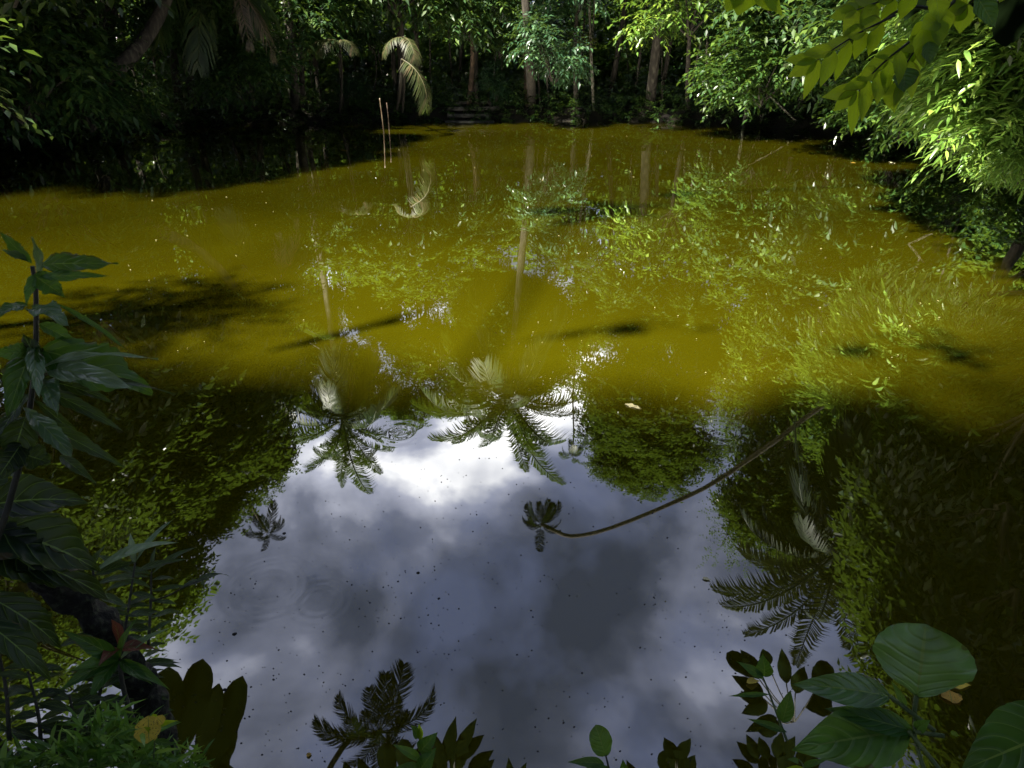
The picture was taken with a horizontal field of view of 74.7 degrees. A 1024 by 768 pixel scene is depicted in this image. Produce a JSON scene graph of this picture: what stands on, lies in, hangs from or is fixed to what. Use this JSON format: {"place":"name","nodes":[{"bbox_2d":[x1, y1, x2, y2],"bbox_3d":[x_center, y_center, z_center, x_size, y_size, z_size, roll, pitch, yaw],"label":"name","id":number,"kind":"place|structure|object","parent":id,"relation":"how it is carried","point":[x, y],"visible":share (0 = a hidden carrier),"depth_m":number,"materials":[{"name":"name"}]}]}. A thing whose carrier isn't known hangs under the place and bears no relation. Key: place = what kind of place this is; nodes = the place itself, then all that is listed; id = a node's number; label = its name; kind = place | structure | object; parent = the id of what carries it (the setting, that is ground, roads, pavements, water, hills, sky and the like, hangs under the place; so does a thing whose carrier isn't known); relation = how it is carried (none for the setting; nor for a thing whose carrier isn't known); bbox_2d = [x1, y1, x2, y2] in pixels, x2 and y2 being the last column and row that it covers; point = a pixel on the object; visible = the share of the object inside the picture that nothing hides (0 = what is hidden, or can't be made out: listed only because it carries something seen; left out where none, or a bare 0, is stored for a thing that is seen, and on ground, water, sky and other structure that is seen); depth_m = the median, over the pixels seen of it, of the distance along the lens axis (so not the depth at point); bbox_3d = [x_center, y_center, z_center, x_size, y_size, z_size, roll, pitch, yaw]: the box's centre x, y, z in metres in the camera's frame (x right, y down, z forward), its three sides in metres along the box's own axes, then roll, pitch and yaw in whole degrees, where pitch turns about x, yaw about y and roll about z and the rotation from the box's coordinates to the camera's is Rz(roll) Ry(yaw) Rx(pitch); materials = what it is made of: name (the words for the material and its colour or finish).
{"place":"outdoors","nodes":[
{"label":"outdoors","id":0,"kind":"place"},
{"bbox_2d":[0,59,965,155],"bbox_3d":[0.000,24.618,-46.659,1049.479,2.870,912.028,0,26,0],"label":"ground","id":1,"kind":"structure","parent":0,"point":[781,123],"depth_m":23.38,"materials":[{"name":"soil"}]},
{"bbox_2d":[0,18,53,139],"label":"broadleaf tree","id":2,"kind":"object","parent":1,"relation":"on","point":[6,112],"visible":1,"depth_m":4.83,"materials":[{"name":"green plant"}]},
{"bbox_2d":[0,0,147,158],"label":"broadleaf tree","id":3,"kind":"object","parent":1,"relation":"on","point":[30,38],"visible":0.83,"depth_m":13.22,"materials":[{"name":"green plant"}]},
{"bbox_2d":[0,232,174,758],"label":"sapling","id":4,"kind":"object","parent":1,"relation":"on","point":[70,365],"visible":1,"depth_m":1.09,"materials":[{"name":"green plant"}]},
{"bbox_2d":[0,0,176,44],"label":"broadleaf tree","id":5,"kind":"object","parent":1,"relation":"on","point":[9,6],"visible":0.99,"depth_m":10.22,"materials":[{"name":"green plant"}]},
{"bbox_2d":[0,0,181,152],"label":"broadleaf tree","id":6,"kind":"object","parent":1,"relation":"on","point":[123,95],"visible":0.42,"depth_m":15.10,"materials":[{"name":"green plant"}]},
{"bbox_2d":[16,579,180,763],"bbox_3d":[-0.868,0.516,1.331,0.263,0.762,0.096,-10,28,-20],"label":"fallen log","id":7,"kind":"object","parent":1,"relation":"on","point":[92,615],"visible":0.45,"depth_m":1.34,"materials":[{"name":"brown plant"}]},
{"bbox_2d":[0,472,111,680],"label":"drooping plant","id":8,"kind":"object","parent":7,"relation":"on","point":[39,544],"visible":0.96,"depth_m":1.18,"materials":[{"name":"green plant"}]},
{"bbox_2d":[112,649,180,717],"bbox_3d":[-0.808,0.635,1.465,0.158,0.171,0.126,-11,28,-22],"label":"reed stalk","id":9,"kind":"object","parent":7,"relation":"attached to","point":[166,662],"visible":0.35,"depth_m":1.47,"materials":[{"name":"green plant"}]},
{"bbox_2d":[0,695,214,767],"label":"grass","id":10,"kind":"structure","parent":1,"relation":"on","point":[111,753],"depth_m":1.17,"materials":[{"name":"plant"}]},
{"bbox_2d":[0,653,44,740],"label":"reed stalk","id":11,"kind":"object","parent":10,"relation":"on","point":[20,702],"visible":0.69,"depth_m":1.19,"materials":[{"name":"green plant"}]},
{"bbox_2d":[0,663,73,756],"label":"reed stalk","id":12,"kind":"object","parent":10,"relation":"on","point":[21,732],"visible":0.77,"depth_m":1.21,"materials":[{"name":"green plant"}]},
{"bbox_2d":[34,683,107,754],"bbox_3d":[-0.805,0.621,1.244,0.116,0.119,0.130,-19,32,-34],"label":"reed stalk","id":13,"kind":"object","parent":10,"relation":"on","point":[47,725],"visible":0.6,"depth_m":1.24,"materials":[{"name":"green plant"}]},
{"bbox_2d":[67,636,141,727],"bbox_3d":[-0.841,0.615,1.380,0.179,0.172,0.139,-15,30,-28],"label":"reed stalk","id":14,"kind":"object","parent":10,"relation":"on","point":[114,678],"visible":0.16,"depth_m":1.38,"materials":[{"name":"green plant"}]},
{"bbox_2d":[60,616,169,724],"bbox_3d":[-0.764,0.570,1.313,0.177,0.228,0.137,-5,26,-9],"label":"red leaf plant","id":15,"kind":"object","parent":10,"relation":"on","point":[103,662],"visible":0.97,"depth_m":1.31,"materials":[{"name":"plant"}]},
{"bbox_2d":[134,716,160,743],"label":"fallen leaf","id":16,"kind":"object","parent":10,"relation":"on","point":[153,732],"visible":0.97,"depth_m":1.18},
{"bbox_2d":[154,715,165,724],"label":"fallen leaf","id":17,"kind":"object","parent":10,"relation":"on","point":[161,719],"visible":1,"depth_m":1.19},
{"bbox_2d":[144,714,177,757],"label":"seedling","id":18,"kind":"object","parent":10,"relation":"on","point":[162,741],"visible":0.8,"depth_m":1.19,"materials":[{"name":"green plant"}]},
{"bbox_2d":[61,541,178,646],"bbox_3d":[-0.872,0.459,1.481,0.265,0.314,0.148,-11,28,-22],"label":"leafy plant","id":19,"kind":"object","parent":1,"relation":"on","point":[107,566],"visible":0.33,"depth_m":1.50,"materials":[{"name":"green plant"}]},
{"bbox_2d":[116,9,141,96],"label":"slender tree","id":20,"kind":"object","parent":1,"relation":"on","point":[134,73],"visible":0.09,"depth_m":20.80,"materials":[{"name":"brown plant"}]},
{"bbox_2d":[86,518,185,675],"bbox_3d":[-0.871,0.520,1.573,0.268,0.275,0.213,-21,33,-36],"label":"leafy plant","id":21,"kind":"object","parent":1,"relation":"on","point":[138,627],"visible":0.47,"depth_m":1.56,"materials":[{"name":"green plant"}]},
{"bbox_2d":[141,0,162,106],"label":"slender tree","id":22,"kind":"object","parent":1,"relation":"on","point":[156,72],"visible":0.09,"depth_m":23.07,"materials":[{"name":"brown plant"}]},
{"bbox_2d":[44,0,267,125],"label":"leaning tree","id":23,"kind":"object","parent":1,"relation":"on","point":[148,33],"visible":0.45,"depth_m":15.37,"materials":[{"name":"brown plant"}]},
{"bbox_2d":[118,547,195,645],"bbox_3d":[-0.880,0.509,1.617,0.184,0.174,0.208,0,26,0],"label":"leafy plant","id":24,"kind":"object","parent":1,"relation":"on","point":[135,602],"visible":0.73,"depth_m":1.61,"materials":[{"name":"green plant"}]},
{"bbox_2d":[142,46,172,117],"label":"understory tree","id":25,"kind":"object","parent":1,"relation":"on","point":[154,56],"visible":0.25,"depth_m":20.49,"materials":[{"name":"green plant"}]},
{"bbox_2d":[149,573,229,602],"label":"leaf","id":26,"kind":"object","parent":1,"relation":"on","point":[202,578],"visible":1,"depth_m":1.66,"materials":[{"name":"green plant"}]},
{"bbox_2d":[224,0,283,117],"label":"young palm","id":27,"kind":"object","parent":1,"relation":"on","point":[257,17],"visible":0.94,"depth_m":15.87,"materials":[{"name":"green plant"}]},
{"bbox_2d":[270,6,295,114],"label":"slender tree","id":28,"kind":"object","parent":1,"relation":"on","point":[293,113],"visible":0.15,"depth_m":22.91,"materials":[{"name":"brown plant"}]},
{"bbox_2d":[283,0,298,111],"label":"palm tree","id":29,"kind":"object","parent":1,"relation":"on","point":[294,101],"visible":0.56,"depth_m":19.93,"materials":[{"name":"brown plant"}]},
{"bbox_2d":[230,0,386,108],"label":"broadleaf tree","id":30,"kind":"object","parent":1,"relation":"on","point":[316,18],"visible":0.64,"depth_m":19.79,"materials":[{"name":"green plant"}]},
{"bbox_2d":[308,53,313,106],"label":"slender tree","id":31,"kind":"object","parent":1,"relation":"on","point":[311,80],"visible":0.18,"depth_m":23.88,"materials":[{"name":"brown plant"}]},
{"bbox_2d":[311,52,322,101],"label":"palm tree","id":32,"kind":"object","parent":1,"relation":"on","point":[314,61],"visible":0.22,"depth_m":24.32,"materials":[{"name":"brown plant"}]},
{"bbox_2d":[283,0,371,105],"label":"understory tree","id":33,"kind":"object","parent":1,"relation":"on","point":[358,43],"visible":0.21,"depth_m":23.33,"materials":[{"name":"green plant"}]},
{"bbox_2d":[304,39,358,116],"bbox_3d":[-5.899,-9.405,21.090,1.587,2.500,4.406,-11,28,-21],"label":"young palm","id":34,"kind":"object","parent":1,"relation":"on","point":[327,43],"visible":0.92,"depth_m":19.22,"materials":[{"name":"green plant"}]},
{"bbox_2d":[334,16,344,115],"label":"slender tree","id":35,"kind":"object","parent":1,"relation":"on","point":[343,101],"visible":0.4,"depth_m":23.01,"materials":[{"name":"brown plant"}]},
{"bbox_2d":[335,71,370,110],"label":"understory tree","id":36,"kind":"object","parent":1,"relation":"on","point":[351,91],"visible":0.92,"depth_m":23.28,"materials":[{"name":"green plant"}]},
{"bbox_2d":[345,7,395,105],"bbox_3d":[-4.993,-11.601,24.151,1.892,3.554,2.063,11,28,21],"label":"understory tree","id":37,"kind":"object","parent":1,"relation":"on","point":[379,36],"visible":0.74,"depth_m":23.68,"materials":[{"name":"green plant"}]},
{"bbox_2d":[372,11,384,95],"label":"slender tree","id":38,"kind":"object","parent":1,"relation":"on","point":[380,64],"visible":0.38,"depth_m":25.23,"materials":[{"name":"brown plant"}]},
{"bbox_2d":[388,16,397,102],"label":"slender tree","id":39,"kind":"object","parent":1,"relation":"on","point":[393,67],"visible":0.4,"depth_m":25.07,"materials":[{"name":"brown plant"}]},
{"bbox_2d":[396,17,399,75],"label":"broadleaf tree","id":40,"kind":"object","parent":1,"relation":"on","point":[398,48],"visible":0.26,"depth_m":23.88,"materials":[{"name":"brown plant"}]},
{"bbox_2d":[382,36,422,116],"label":"young palm","id":41,"kind":"object","parent":1,"relation":"on","point":[414,60],"visible":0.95,"depth_m":18.68,"materials":[{"name":"green plant"}]},
{"bbox_2d":[324,0,483,106],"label":"broadleaf tree","id":42,"kind":"object","parent":1,"relation":"on","point":[395,9],"visible":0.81,"depth_m":20.71,"materials":[{"name":"green plant"}]},
{"bbox_2d":[395,58,431,114],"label":"young palm","id":43,"kind":"object","parent":1,"relation":"on","point":[422,100],"visible":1,"depth_m":18.23,"materials":[{"name":"green plant"}]},
{"bbox_2d":[394,725,437,767],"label":"sprig","id":44,"kind":"object","parent":1,"relation":"on","point":[424,757],"visible":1,"depth_m":1.24,"materials":[{"name":"green plant"}]},
{"bbox_2d":[412,3,420,105],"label":"slender tree","id":45,"kind":"object","parent":1,"relation":"on","point":[416,34],"visible":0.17,"depth_m":23.99,"materials":[{"name":"brown plant"}]},
{"bbox_2d":[116,0,734,89],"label":"woods","id":46,"kind":"object","parent":1,"relation":"on","point":[596,21],"visible":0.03,"depth_m":33.04,"materials":[{"name":"green plant"}]},
{"bbox_2d":[429,14,430,87],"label":"slender tree","id":47,"kind":"object","parent":1,"relation":"on","point":[429,57],"visible":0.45,"depth_m":24.22,"materials":[{"name":"brown plant"}]},
{"bbox_2d":[447,17,452,91],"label":"slender tree","id":48,"kind":"object","parent":1,"relation":"on","point":[450,57],"visible":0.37,"depth_m":25.21,"materials":[{"name":"brown plant"}]},
{"bbox_2d":[75,0,832,105],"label":"woods","id":49,"kind":"object","parent":1,"relation":"on","point":[601,37],"visible":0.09,"depth_m":27.61,"materials":[{"name":"green plant"}]},
{"bbox_2d":[457,21,463,100],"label":"slender tree","id":50,"kind":"object","parent":1,"relation":"on","point":[460,60],"visible":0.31,"depth_m":25.76,"materials":[{"name":"brown plant"}]},
{"bbox_2d":[98,8,834,107],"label":"woodland undergrowth","id":51,"kind":"object","parent":1,"relation":"on","point":[622,70],"visible":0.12,"depth_m":25.42,"materials":[{"name":"green plant"}]},
{"bbox_2d":[402,0,541,105],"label":"broadleaf tree","id":52,"kind":"object","parent":1,"relation":"on","point":[487,13],"visible":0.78,"depth_m":21.26,"materials":[{"name":"green plant"}]},
{"bbox_2d":[472,44,478,105],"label":"broadleaf tree","id":53,"kind":"object","parent":1,"relation":"on","point":[475,89],"visible":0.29,"depth_m":23.79,"materials":[{"name":"brown plant"}]},
{"bbox_2d":[445,100,506,121],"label":"steps","id":54,"kind":"structure","parent":1,"relation":"on","point":[458,108],"depth_m":23.79,"materials":[{"name":"stone"}]},
{"bbox_2d":[0,58,967,154],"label":"undergrowth","id":55,"kind":"object","parent":1,"relation":"on","point":[677,98],"visible":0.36,"depth_m":23.18,"materials":[{"name":"green plant"}]},
{"bbox_2d":[751,81,796,121],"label":"fallen branch","id":56,"kind":"object","parent":55,"relation":"on","point":[787,112],"visible":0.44,"depth_m":20.50,"materials":[{"name":"wood"}]},
{"bbox_2d":[474,59,513,112],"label":"understory tree","id":57,"kind":"object","parent":1,"relation":"on","point":[487,78],"visible":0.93,"depth_m":23.34,"materials":[{"name":"green plant"}]},
{"bbox_2d":[469,11,523,105],"bbox_3d":[-0.332,-11.219,23.546,2.366,3.386,2.162,0,26,0],"label":"understory tree","id":58,"kind":"object","parent":1,"relation":"on","point":[504,49],"visible":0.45,"depth_m":22.99,"materials":[{"name":"green plant"}]},
{"bbox_2d":[522,15,527,106],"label":"slender tree","id":59,"kind":"object","parent":1,"relation":"on","point":[524,75],"visible":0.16,"depth_m":23.83,"materials":[{"name":"brown plant"}]},
{"bbox_2d":[521,0,535,107],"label":"palm tree","id":60,"kind":"object","parent":1,"relation":"on","point":[531,87],"visible":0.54,"depth_m":21.72,"materials":[{"name":"brown plant"}]},
{"bbox_2d":[542,1,549,106],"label":"slender tree","id":61,"kind":"object","parent":1,"relation":"on","point":[547,76],"visible":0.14,"depth_m":24.34,"materials":[{"name":"brown plant"}]},
{"bbox_2d":[534,13,573,109],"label":"understory tree","id":62,"kind":"object","parent":1,"relation":"on","point":[555,23],"visible":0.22,"depth_m":22.89,"materials":[{"name":"green plant"}]},
{"bbox_2d":[497,0,611,107],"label":"broadleaf tree","id":63,"kind":"object","parent":1,"relation":"on","point":[544,54],"visible":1,"depth_m":20.31,"materials":[{"name":"green plant"}]},
{"bbox_2d":[562,32,595,53],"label":"understory tree","id":64,"kind":"object","parent":1,"relation":"on","point":[587,37],"visible":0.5,"depth_m":23.18,"materials":[{"name":"green plant"}]},
{"bbox_2d":[578,1,585,88],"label":"palm tree","id":65,"kind":"object","parent":1,"relation":"on","point":[583,27],"visible":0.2,"depth_m":23.61,"materials":[{"name":"plant"}]},
{"bbox_2d":[587,0,594,101],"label":"slender tree","id":66,"kind":"object","parent":1,"relation":"on","point":[593,32],"visible":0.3,"depth_m":24.43,"materials":[{"name":"brown plant"}]},
{"bbox_2d":[588,1,594,110],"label":"slender tree","id":67,"kind":"object","parent":1,"relation":"on","point":[591,54],"visible":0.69,"depth_m":23.32,"materials":[{"name":"brown plant"}]},
{"bbox_2d":[569,725,627,767],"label":"sprig","id":68,"kind":"object","parent":1,"relation":"on","point":[600,738],"visible":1,"depth_m":1.30,"materials":[{"name":"green plant"}]},
{"bbox_2d":[607,0,627,101],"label":"slender tree","id":69,"kind":"object","parent":1,"relation":"on","point":[616,61],"visible":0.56,"depth_m":24.90,"materials":[{"name":"brown plant"}]},
{"bbox_2d":[625,20,629,100],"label":"slender tree","id":70,"kind":"object","parent":1,"relation":"on","point":[627,56],"visible":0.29,"depth_m":25.99,"materials":[{"name":"brown plant"}]},
{"bbox_2d":[633,1,646,104],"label":"slender tree","id":71,"kind":"object","parent":1,"relation":"on","point":[638,67],"visible":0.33,"depth_m":24.14,"materials":[{"name":"brown plant"}]},
{"bbox_2d":[644,0,664,110],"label":"broadleaf tree","id":72,"kind":"object","parent":1,"relation":"on","point":[652,79],"visible":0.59,"depth_m":22.47,"materials":[{"name":"brown plant"}]},
{"bbox_2d":[619,2,693,108],"bbox_3d":[4.926,-11.099,22.944,2.433,3.683,2.490,-17,31,-31],"label":"understory tree","id":73,"kind":"object","parent":1,"relation":"on","point":[647,44],"visible":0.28,"depth_m":22.87,"materials":[{"name":"green plant"}]},
{"bbox_2d":[657,0,678,106],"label":"slender tree","id":74,"kind":"object","parent":1,"relation":"on","point":[666,63],"visible":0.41,"depth_m":23.41,"materials":[{"name":"brown plant"}]},
{"bbox_2d":[607,0,756,109],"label":"broadleaf tree","id":75,"kind":"object","parent":1,"relation":"on","point":[689,16],"visible":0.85,"depth_m":19.21,"materials":[{"name":"green plant"}]},
{"bbox_2d":[691,14,706,84],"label":"slender tree","id":76,"kind":"object","parent":1,"relation":"on","point":[697,57],"visible":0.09,"depth_m":23.32,"materials":[{"name":"brown plant"}]},
{"bbox_2d":[703,4,709,107],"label":"slender tree","id":77,"kind":"object","parent":1,"relation":"on","point":[707,44],"visible":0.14,"depth_m":22.85,"materials":[{"name":"brown plant"}]},
{"bbox_2d":[694,6,738,108],"bbox_3d":[7.009,-11.030,22.990,2.153,3.518,2.032,-11,28,-21],"label":"understory tree","id":78,"kind":"object","parent":1,"relation":"on","point":[711,31],"visible":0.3,"depth_m":22.29,"materials":[{"name":"green plant"}]},
{"bbox_2d":[742,49,753,125],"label":"slender tree","id":79,"kind":"object","parent":1,"relation":"on","point":[744,117],"visible":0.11,"depth_m":21.77,"materials":[{"name":"brown plant"}]},
{"bbox_2d":[726,13,777,121],"bbox_3d":[7.848,-9.969,21.236,2.174,3.667,1.991,0,26,0],"label":"understory tree","id":80,"kind":"object","parent":1,"relation":"on","point":[755,60],"visible":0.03,"depth_m":20.95,"materials":[{"name":"green plant"}]},
{"bbox_2d":[733,76,785,122],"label":"understory tree","id":81,"kind":"object","parent":1,"relation":"on","point":[765,95],"visible":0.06,"depth_m":21.17,"materials":[{"name":"green plant"}]},
{"bbox_2d":[732,654,793,740],"bbox_3d":[0.507,0.628,1.357,0.125,0.119,0.096,13,29,24],"label":"sprig","id":82,"kind":"object","parent":1,"relation":"on","point":[784,711],"visible":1,"depth_m":1.35,"materials":[{"name":"green plant"}]},
{"bbox_2d":[676,0,852,126],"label":"broadleaf tree","id":83,"kind":"object","parent":1,"relation":"on","point":[747,26],"visible":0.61,"depth_m":17.49,"materials":[{"name":"green plant"}]},
{"bbox_2d":[787,757,825,767],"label":"sprig","id":84,"kind":"object","parent":1,"relation":"on","point":[811,763],"visible":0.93,"depth_m":1.25,"materials":[{"name":"green plant"}]},
{"bbox_2d":[772,26,857,117],"bbox_3d":[9.247,-9.265,19.608,3.006,3.445,3.292,0,26,0],"label":"understory tree","id":85,"kind":"object","parent":1,"relation":"on","point":[830,77],"visible":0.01,"depth_m":19.77,"materials":[{"name":"green plant"}]},
{"bbox_2d":[773,0,941,164],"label":"broadleaf tree","id":86,"kind":"object","parent":1,"relation":"on","point":[862,59],"visible":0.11,"depth_m":14.27,"materials":[{"name":"green plant"}]},
{"bbox_2d":[792,623,1023,767],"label":"broad leaf plant","id":87,"kind":"object","parent":1,"relation":"on","point":[861,729],"visible":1,"depth_m":1.18,"materials":[{"name":"plant"}]},
{"bbox_2d":[861,3,973,53],"bbox_3d":[7.883,-5.578,9.108,5.832,5.975,5.946,0,26,0],"label":"broadleaf tree","id":88,"kind":"object","parent":1,"relation":"on","point":[887,31],"visible":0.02,"depth_m":9.70,"materials":[{"name":"green plant"}]},
{"bbox_2d":[863,0,1023,203],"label":"bush","id":89,"kind":"object","parent":1,"relation":"on","point":[970,89],"visible":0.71,"depth_m":7.66,"materials":[{"name":"green plant"}]},
{"bbox_2d":[946,126,1023,199],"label":"bush","id":90,"kind":"object","parent":1,"relation":"on","point":[1018,178],"visible":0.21,"depth_m":7.17,"materials":[{"name":"green plant"}]},
{"bbox_2d":[967,0,1023,66],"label":"broadleaf tree","id":91,"kind":"object","parent":1,"relation":"on","point":[1010,58],"visible":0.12,"depth_m":6.12,"materials":[{"name":"green plant"}]},
{"bbox_2d":[0,121,1023,767],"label":"water","id":92,"kind":"structure","parent":0,"point":[324,297],"depth_m":4.04,"materials":[{"name":"liquid"}]},
{"bbox_2d":[91,0,316,119],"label":"broadleaf tree","id":93,"kind":"object","parent":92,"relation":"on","point":[233,61],"visible":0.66,"depth_m":17.77,"materials":[{"name":"green plant"}]},
{"bbox_2d":[149,0,273,113],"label":"palm tree","id":94,"kind":"object","parent":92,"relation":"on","point":[195,37],"visible":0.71,"depth_m":16.41,"materials":[{"name":"green plant"}]},
{"bbox_2d":[156,419,809,763],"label":"floating specks","id":95,"kind":"object","parent":92,"relation":"on","point":[225,689],"visible":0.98,"depth_m":2.53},
{"bbox_2d":[747,677,758,683],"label":"floating leaf","id":96,"kind":"object","parent":92,"relation":"on","point":[750,680],"visible":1,"depth_m":2.39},
{"bbox_2d":[941,690,962,702],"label":"floating leaf","id":97,"kind":"object","parent":92,"relation":"on","point":[952,696],"visible":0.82,"depth_m":2.33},
{"bbox_2d":[955,683,970,688],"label":"floating leaf","id":98,"kind":"object","parent":92,"relation":"on","point":[962,686],"visible":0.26,"depth_m":2.37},
{"bbox_2d":[724,0,781,15],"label":"overhanging branch","id":99,"kind":"object","parent":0,"point":[739,6],"visible":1,"depth_m":1.06,"materials":[{"name":"plant"}]},
{"bbox_2d":[784,0,1002,135],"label":"overhanging branch","id":100,"kind":"object","parent":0,"point":[914,53],"visible":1,"depth_m":1.14,"materials":[{"name":"green plant"}]},
{"bbox_2d":[904,0,1023,46],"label":"overhead branch","id":101,"kind":"object","parent":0,"point":[1008,29],"visible":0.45,"depth_m":3.18,"materials":[{"name":"green plant"}]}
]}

